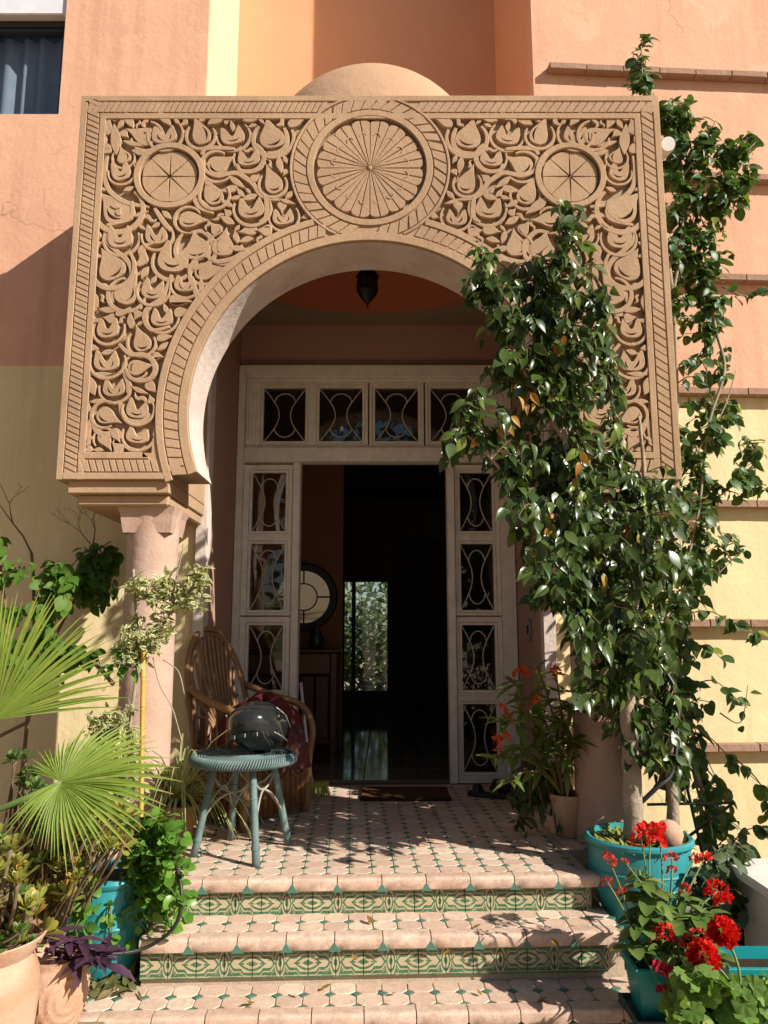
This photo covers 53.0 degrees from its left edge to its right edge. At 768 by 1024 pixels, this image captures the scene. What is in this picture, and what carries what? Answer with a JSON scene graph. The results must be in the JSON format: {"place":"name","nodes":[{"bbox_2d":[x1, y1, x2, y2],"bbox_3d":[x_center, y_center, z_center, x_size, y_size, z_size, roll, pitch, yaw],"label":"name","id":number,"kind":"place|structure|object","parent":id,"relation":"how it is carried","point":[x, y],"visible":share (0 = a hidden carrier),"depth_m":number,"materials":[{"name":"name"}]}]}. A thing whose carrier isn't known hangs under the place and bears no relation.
{"place":"outdoors","nodes":[
{"label":"outdoors","id":0,"kind":"place"},
{"bbox_2d":[344,657,385,689],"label":"ground","id":1,"kind":"structure","parent":0,"point":[347,683],"depth_m":27.41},
{"bbox_2d":[0,822,63,1023],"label":"potted succulent","id":2,"kind":"object","parent":1,"relation":"on","point":[22,935],"visible":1,"depth_m":2.47,"materials":[{"name":"green plant"}]},
{"bbox_2d":[27,882,140,1023],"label":"garden bed","id":3,"kind":"object","parent":1,"relation":"on","point":[64,924],"depth_m":3.34,"materials":[{"name":"brown soil"}]},
{"bbox_2d":[0,483,95,833],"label":"bare shrub","id":4,"kind":"object","parent":3,"relation":"on","point":[26,729],"visible":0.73,"depth_m":4.53,"materials":[{"name":"plant"}]},
{"bbox_2d":[2,747,131,875],"bbox_3d":[-1.310,1.308,3.159,0.581,0.660,0.335,0,-9,0],"label":"green succulent","id":5,"kind":"object","parent":3,"relation":"on","point":[24,783],"visible":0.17,"depth_m":3.18,"materials":[{"name":"green plant"}]},
{"bbox_2d":[22,788,142,943],"bbox_3d":[-1.125,1.329,2.829,0.530,0.655,0.525,0,-9,0],"label":"golden succulent","id":6,"kind":"object","parent":3,"relation":"on","point":[63,892],"visible":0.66,"depth_m":2.74,"materials":[{"name":"green plant"}]},
{"bbox_2d":[35,925,135,1023],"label":"potted purple plant","id":7,"kind":"object","parent":3,"relation":"on","point":[65,973],"visible":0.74,"depth_m":2.69,"materials":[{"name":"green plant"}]},
{"bbox_2d":[0,587,181,872],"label":"fan palm","id":8,"kind":"object","parent":3,"relation":"on","point":[68,789],"visible":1,"depth_m":2.73,"materials":[{"name":"green plant"}]},
{"bbox_2d":[64,806,197,980],"bbox_3d":[-1.045,1.557,3.209,0.582,0.717,0.483,0,-9,0],"label":"potted trailing plant","id":9,"kind":"object","parent":3,"relation":"on","point":[140,881],"visible":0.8,"depth_m":3.10,"materials":[{"name":"green plant"}]},
{"bbox_2d":[57,849,183,955],"bbox_3d":[-0.987,1.486,2.961,0.291,0.408,0.453,-6,-11,33],"label":"garden hose","id":10,"kind":"object","parent":9,"relation":"attached to","point":[157,941],"visible":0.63,"depth_m":2.98,"materials":[{"name":"black rubber"}]},
{"bbox_2d":[344,594,386,689],"bbox_3d":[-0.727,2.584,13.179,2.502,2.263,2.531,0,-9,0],"label":"garden shrub","id":11,"kind":"object","parent":1,"relation":"on","point":[363,656],"visible":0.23,"depth_m":12.91,"materials":[{"name":"green plant"}]},
{"bbox_2d":[345,582,386,688],"bbox_3d":[-0.228,2.036,15.516,4.021,4.023,4.104,0,-9,0],"label":"garden shrub","id":12,"kind":"object","parent":1,"relation":"on","point":[369,586],"visible":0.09,"depth_m":14.79,"materials":[{"name":"green plant"}]},
{"bbox_2d":[0,0,767,866],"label":"house","id":13,"kind":"structure","parent":1,"relation":"on","point":[324,448],"depth_m":5.54,"materials":[{"name":"orange paint"}]},
{"bbox_2d":[0,0,66,113],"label":"window","id":14,"kind":"structure","parent":13,"relation":"in","point":[32,32],"depth_m":5.66,"materials":[{"name":"grey glass"}]},
{"bbox_2d":[238,696,251,703],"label":"sidelight window","id":15,"kind":"structure","parent":13,"relation":"in","point":[240,699],"depth_m":5.63,"materials":[{"name":"white wood"}]},
{"bbox_2d":[238,617,289,695],"bbox_3d":[-0.883,1.067,5.711,0.379,0.577,0.065,0,-9,0],"label":"sidelight window","id":16,"kind":"structure","parent":13,"relation":"in","point":[245,622],"depth_m":5.70,"materials":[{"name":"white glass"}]},
{"bbox_2d":[240,536,291,615],"bbox_3d":[-0.883,0.479,5.805,0.379,0.602,0.065,0,-9,0],"label":"sidelight window","id":17,"kind":"structure","parent":13,"relation":"in","point":[247,541],"depth_m":5.78,"materials":[{"name":"white wood"}]},
{"bbox_2d":[242,465,292,535],"bbox_3d":[-0.883,-0.085,5.895,0.379,0.557,0.065,0,-9,0],"label":"sidelight window","id":18,"kind":"structure","parent":13,"relation":"in","point":[249,470],"depth_m":5.88,"materials":[{"name":"white wood"}]},
{"bbox_2d":[256,383,312,444],"bbox_3d":[-0.774,-0.758,6.003,0.445,0.505,0.065,0,-9,0],"label":"transom window","id":19,"kind":"structure","parent":13,"relation":"in","point":[261,387],"depth_m":5.98,"materials":[{"name":"white wood"}]},
{"bbox_2d":[270,563,337,630],"bbox_3d":[-0.771,0.817,7.405,0.650,0.652,0.104,1,-9,-6],"label":"round mirror","id":20,"kind":"object","parent":13,"relation":"attached to","point":[318,596],"visible":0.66,"depth_m":7.41,"materials":[{"name":"clear glass"}]},
{"bbox_2d":[312,383,368,444],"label":"transom window","id":21,"kind":"structure","parent":13,"relation":"in","point":[317,387],"depth_m":5.99,"materials":[{"name":"white wood"}]},
{"bbox_2d":[343,579,389,693],"bbox_3d":[-0.255,1.745,10.866,0.690,1.610,0.050,0,-9,0],"label":"garden window","id":22,"kind":"structure","parent":13,"relation":"in","point":[353,664],"depth_m":10.84,"materials":[{"name":"black metal"}]},
{"bbox_2d":[368,383,424,444],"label":"transom window","id":23,"kind":"structure","parent":13,"relation":"in","point":[372,386],"depth_m":5.99,"materials":[{"name":"white wood"}]},
{"bbox_2d":[423,383,478,444],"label":"transom window","id":24,"kind":"structure","parent":13,"relation":"in","point":[428,386],"depth_m":6.01,"materials":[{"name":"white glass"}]},
{"bbox_2d":[454,465,499,535],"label":"sidelight window","id":25,"kind":"structure","parent":13,"relation":"in","point":[495,531],"depth_m":5.88,"materials":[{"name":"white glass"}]},
{"bbox_2d":[455,536,501,615],"bbox_3d":[0.708,0.479,5.805,0.344,0.602,0.065,0,-9,0],"label":"sidelight window","id":26,"kind":"structure","parent":13,"relation":"in","point":[494,540],"depth_m":5.79,"materials":[{"name":"white wood"}]},
{"bbox_2d":[456,617,503,695],"bbox_3d":[0.708,1.067,5.711,0.344,0.577,0.065,0,-9,0],"label":"sidelight window","id":27,"kind":"structure","parent":13,"relation":"in","point":[496,622],"depth_m":5.69,"materials":[{"name":"white wood"}]},
{"bbox_2d":[458,696,505,778],"bbox_3d":[0.708,1.636,5.619,0.344,0.586,0.065,0,-9,0],"label":"sidelight window","id":28,"kind":"structure","parent":13,"relation":"in","point":[501,771],"depth_m":5.60,"materials":[{"name":"white wood"}]},
{"bbox_2d":[526,618,531,640],"bbox_3d":[0.974,0.792,5.190,0.024,0.150,0.090,0,-9,0],"label":"door bell","id":29,"kind":"object","parent":13,"relation":"attached to","point":[529,630],"depth_m":5.17,"materials":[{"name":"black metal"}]},
{"bbox_2d":[79,784,744,1023],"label":"steps","id":30,"kind":"structure","parent":1,"relation":"on","point":[282,933],"depth_m":3.20,"materials":[{"name":"tile"}]},
{"bbox_2d":[88,958,141,1001],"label":"weed clump","id":31,"kind":"object","parent":30,"relation":"on","point":[112,982],"visible":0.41,"depth_m":3.04,"materials":[{"name":"green plant"}]},
{"bbox_2d":[81,544,214,820],"bbox_3d":[-1.140,0.823,3.738,0.626,1.370,0.289,0,-9,0],"label":"variegated shrub","id":32,"kind":"object","parent":30,"relation":"on","point":[128,647],"visible":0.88,"depth_m":3.74,"materials":[{"name":"green plant"}]},
{"bbox_2d":[138,649,145,816],"bbox_3d":[-1.148,1.069,3.657,0.053,0.826,0.027,0,-9,0],"label":"bamboo stake","id":33,"kind":"object","parent":32,"relation":"attached to","point":[142,702],"visible":0.65,"depth_m":3.67,"materials":[{"name":"yellow wood"}]},
{"bbox_2d":[112,730,265,856],"bbox_3d":[-1.087,1.533,4.010,0.968,0.740,0.782,0,-9,0],"label":"spider plant","id":34,"kind":"object","parent":30,"relation":"on","point":[186,809],"visible":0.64,"depth_m":3.96,"materials":[{"name":"green plant"}]},
{"bbox_2d":[188,746,297,866],"bbox_3d":[-0.700,1.437,3.810,0.534,0.476,0.534,0,-9,0],"label":"stool","id":35,"kind":"object","parent":30,"relation":"on","point":[236,761],"visible":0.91,"depth_m":3.74,"materials":[{"name":"teal paint"}]},
{"bbox_2d":[225,701,290,751],"bbox_3d":[-0.641,1.087,3.895,0.324,0.264,0.386,0,-9,0],"label":"motorcycle helmet","id":36,"kind":"object","parent":35,"relation":"on","point":[257,726],"visible":1,"depth_m":3.78,"materials":[{"name":"black plastic"}]},
{"bbox_2d":[184,626,315,832],"bbox_3d":[-0.833,1.244,4.621,0.676,1.108,0.650,-5,-11,30],"label":"rattan armchair","id":37,"kind":"object","parent":30,"relation":"on","point":[295,784],"visible":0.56,"depth_m":4.61,"materials":[{"name":"brown wicker"}]},
{"bbox_2d":[218,692,303,748],"bbox_3d":[-0.723,1.207,4.482,0.516,0.311,0.482,0,-9,0],"label":"cushion","id":38,"kind":"object","parent":37,"relation":"on","point":[283,705],"visible":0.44,"depth_m":4.41,"materials":[{"name":"red fabric"}]},
{"bbox_2d":[277,716,310,771],"bbox_3d":[-0.526,1.274,4.279,0.227,0.277,0.228,7,-12,-38],"label":"cushion","id":39,"kind":"object","parent":37,"relation":"hanging from","point":[296,739],"visible":0.47,"depth_m":4.23,"materials":[{"name":"red fabric"}]},
{"bbox_2d":[299,682,330,797],"bbox_3d":[-0.534,1.529,5.200,0.328,0.721,0.212,-8,-12,41],"label":"broom","id":40,"kind":"object","parent":30,"relation":"on","point":[318,788],"visible":0.74,"depth_m":5.10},
{"bbox_2d":[319,984,330,989],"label":"fallen leaf","id":41,"kind":"object","parent":30,"relation":"on","point":[324,986],"visible":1,"depth_m":3.04,"materials":[{"name":"plant"}]},
{"bbox_2d":[56,63,681,842],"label":"entrance portico","id":42,"kind":"structure","parent":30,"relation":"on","point":[206,229],"depth_m":4.33,"materials":[{"name":"beige stone"}]},
{"bbox_2d":[356,270,378,307],"bbox_3d":[-0.110,-1.728,5.158,0.144,0.765,0.144,4,-10,-22],"label":"lantern","id":43,"kind":"object","parent":42,"relation":"hanging from","point":[367,289],"visible":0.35,"depth_m":5.08,"materials":[{"name":"black metal"}]},
{"bbox_2d":[661,137,674,159],"bbox_3d":[1.630,-2.143,4.526,0.134,0.119,0.147,0,-9,0],"label":"wall lamp","id":44,"kind":"object","parent":42,"relation":"attached to","point":[667,144],"visible":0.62,"depth_m":4.46,"materials":[{"name":"white glass"}]},
{"bbox_2d":[367,915,373,922],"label":"fallen leaf","id":45,"kind":"object","parent":30,"relation":"on","point":[370,919],"visible":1,"depth_m":3.25,"materials":[{"name":"orange plant"}]},
{"bbox_2d":[360,787,451,800],"bbox_3d":[0.139,1.869,5.116,0.590,0.019,0.366,0,-9,0],"label":"doormat","id":46,"kind":"object","parent":30,"relation":"on","point":[404,793],"visible":1,"depth_m":5.05,"materials":[{"name":"brown fabric"}]},
{"bbox_2d":[467,784,505,799],"bbox_3d":[0.673,1.836,5.071,0.268,0.076,0.094,-5,-10,28],"label":"sandal","id":47,"kind":"object","parent":30,"relation":"on","point":[477,790],"visible":0.95,"depth_m":5.05,"materials":[{"name":"black leather"}]},
{"bbox_2d":[489,779,517,795],"bbox_3d":[0.814,1.860,5.222,0.094,0.076,0.268,6,-11,-34],"label":"sandal","id":48,"kind":"object","parent":30,"relation":"on","point":[506,789],"visible":0.49,"depth_m":5.19,"materials":[{"name":"black leather"}]},
{"bbox_2d":[505,759,564,837],"bbox_3d":[0.844,1.558,4.173,0.372,0.434,0.320,-4,-10,23],"label":"trailing fern","id":49,"kind":"object","parent":30,"relation":"on","point":[537,796],"visible":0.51,"depth_m":4.14,"materials":[{"name":"green plant"}]},
{"bbox_2d":[474,659,598,837],"bbox_3d":[0.802,1.218,3.913,0.813,0.929,0.360,8,-12,-39],"label":"potted euphorbia","id":50,"kind":"object","parent":30,"relation":"on","point":[565,808],"visible":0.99,"depth_m":3.96,"materials":[{"name":"plant"}]},
{"bbox_2d":[551,938,558,946],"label":"fallen leaf","id":51,"kind":"object","parent":30,"relation":"on","point":[555,942],"visible":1,"depth_m":3.01,"materials":[{"name":"plant"}]},
{"bbox_2d":[439,200,699,949],"bbox_3d":[1.056,0.138,3.716,1.584,3.676,1.014,4,-10,-24],"label":"potted ficus tree","id":52,"kind":"object","parent":30,"relation":"on","point":[585,587],"visible":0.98,"depth_m":3.65,"materials":[{"name":"green plant"}]},
{"bbox_2d":[642,660,680,803],"bbox_3d":[1.302,1.004,3.644,0.163,0.718,0.270,-7,-11,36],"label":"irrigation pipe","id":53,"kind":"object","parent":52,"relation":"attached to","point":[655,788],"visible":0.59,"depth_m":3.55,"materials":[{"name":"plastic"}]},
{"bbox_2d":[656,819,683,846],"bbox_3d":[1.271,1.438,3.436,0.124,0.124,0.124,0,-9,0],"label":"clay ball","id":54,"kind":"object","parent":52,"relation":"in","point":[674,834],"visible":0.61,"depth_m":3.39,"materials":[{"name":"ceramic"}]},
{"bbox_2d":[647,774,734,863],"bbox_3d":[1.521,1.505,3.785,0.434,0.554,0.065,0,-9,0],"label":"plant support","id":55,"kind":"object","parent":52,"relation":"attached to","point":[704,824],"visible":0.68,"depth_m":3.78,"materials":[{"name":"black metal"}]},
{"bbox_2d":[602,820,738,1023],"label":"geranium","id":56,"kind":"object","parent":30,"relation":"on","point":[655,959],"visible":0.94,"depth_m":2.86,"materials":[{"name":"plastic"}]},
{"bbox_2d":[718,946,767,978],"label":"window box","id":57,"kind":"object","parent":30,"relation":"on","point":[753,960],"visible":0.14,"depth_m":2.91,"materials":[{"name":"teal plastic"}]},
{"bbox_2d":[624,877,744,968],"bbox_3d":[4.500,2.184,3.954,7.000,0.278,1.900,0,-9,0],"label":"gravel bed","id":58,"kind":"object","parent":1,"relation":"on","point":[690,940],"depth_m":3.55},
{"bbox_2d":[622,33,767,890],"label":"climbing creeper","id":59,"kind":"object","parent":58,"relation":"on","point":[678,122],"visible":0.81,"depth_m":4.66,"materials":[{"name":"green plant"}]},
{"bbox_2d":[685,838,760,942],"bbox_3d":[1.481,1.688,3.343,0.465,0.487,0.421,0,-9,0],"label":"leafy shrub","id":60,"kind":"object","parent":58,"relation":"on","point":[719,868],"visible":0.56,"depth_m":3.30,"materials":[{"name":"green plant"}]},
{"bbox_2d":[726,858,767,945],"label":"bench","id":61,"kind":"object","parent":58,"relation":"on","point":[754,885],"visible":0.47,"depth_m":3.21,"materials":[{"name":"white concrete"}]},
{"bbox_2d":[658,914,767,1023],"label":"potted geranium","id":62,"kind":"object","parent":1,"relation":"on","point":[703,992],"visible":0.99,"depth_m":2.45,"materials":[{"name":"green plant"}]},
{"bbox_2d":[345,582,386,652],"label":"sky","id":63,"kind":"structure","parent":0,"point":[376,584],"materials":[{"name":"white"}]},
{"bbox_2d":[312,712,518,801],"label":"hall floor","id":64,"kind":"structure","parent":0,"point":[383,748],"depth_m":7.04,"materials":[{"name":"paint"}]},
{"bbox_2d":[248,648,342,754],"bbox_3d":[-0.885,1.715,7.043,0.990,0.918,0.470,0,-9,0],"label":"console cabinet","id":65,"kind":"object","parent":64,"relation":"on","point":[319,674],"visible":0.39,"depth_m":6.89,"materials":[{"name":"red wood"}]},
{"bbox_2d":[309,627,323,648],"bbox_3d":[-0.620,1.159,7.106,0.140,0.199,0.140,0,-9,0],"label":"vase","id":66,"kind":"object","parent":65,"relation":"on","point":[316,641],"visible":1,"depth_m":7.06,"materials":[{"name":"black ceramic"}]}
]}

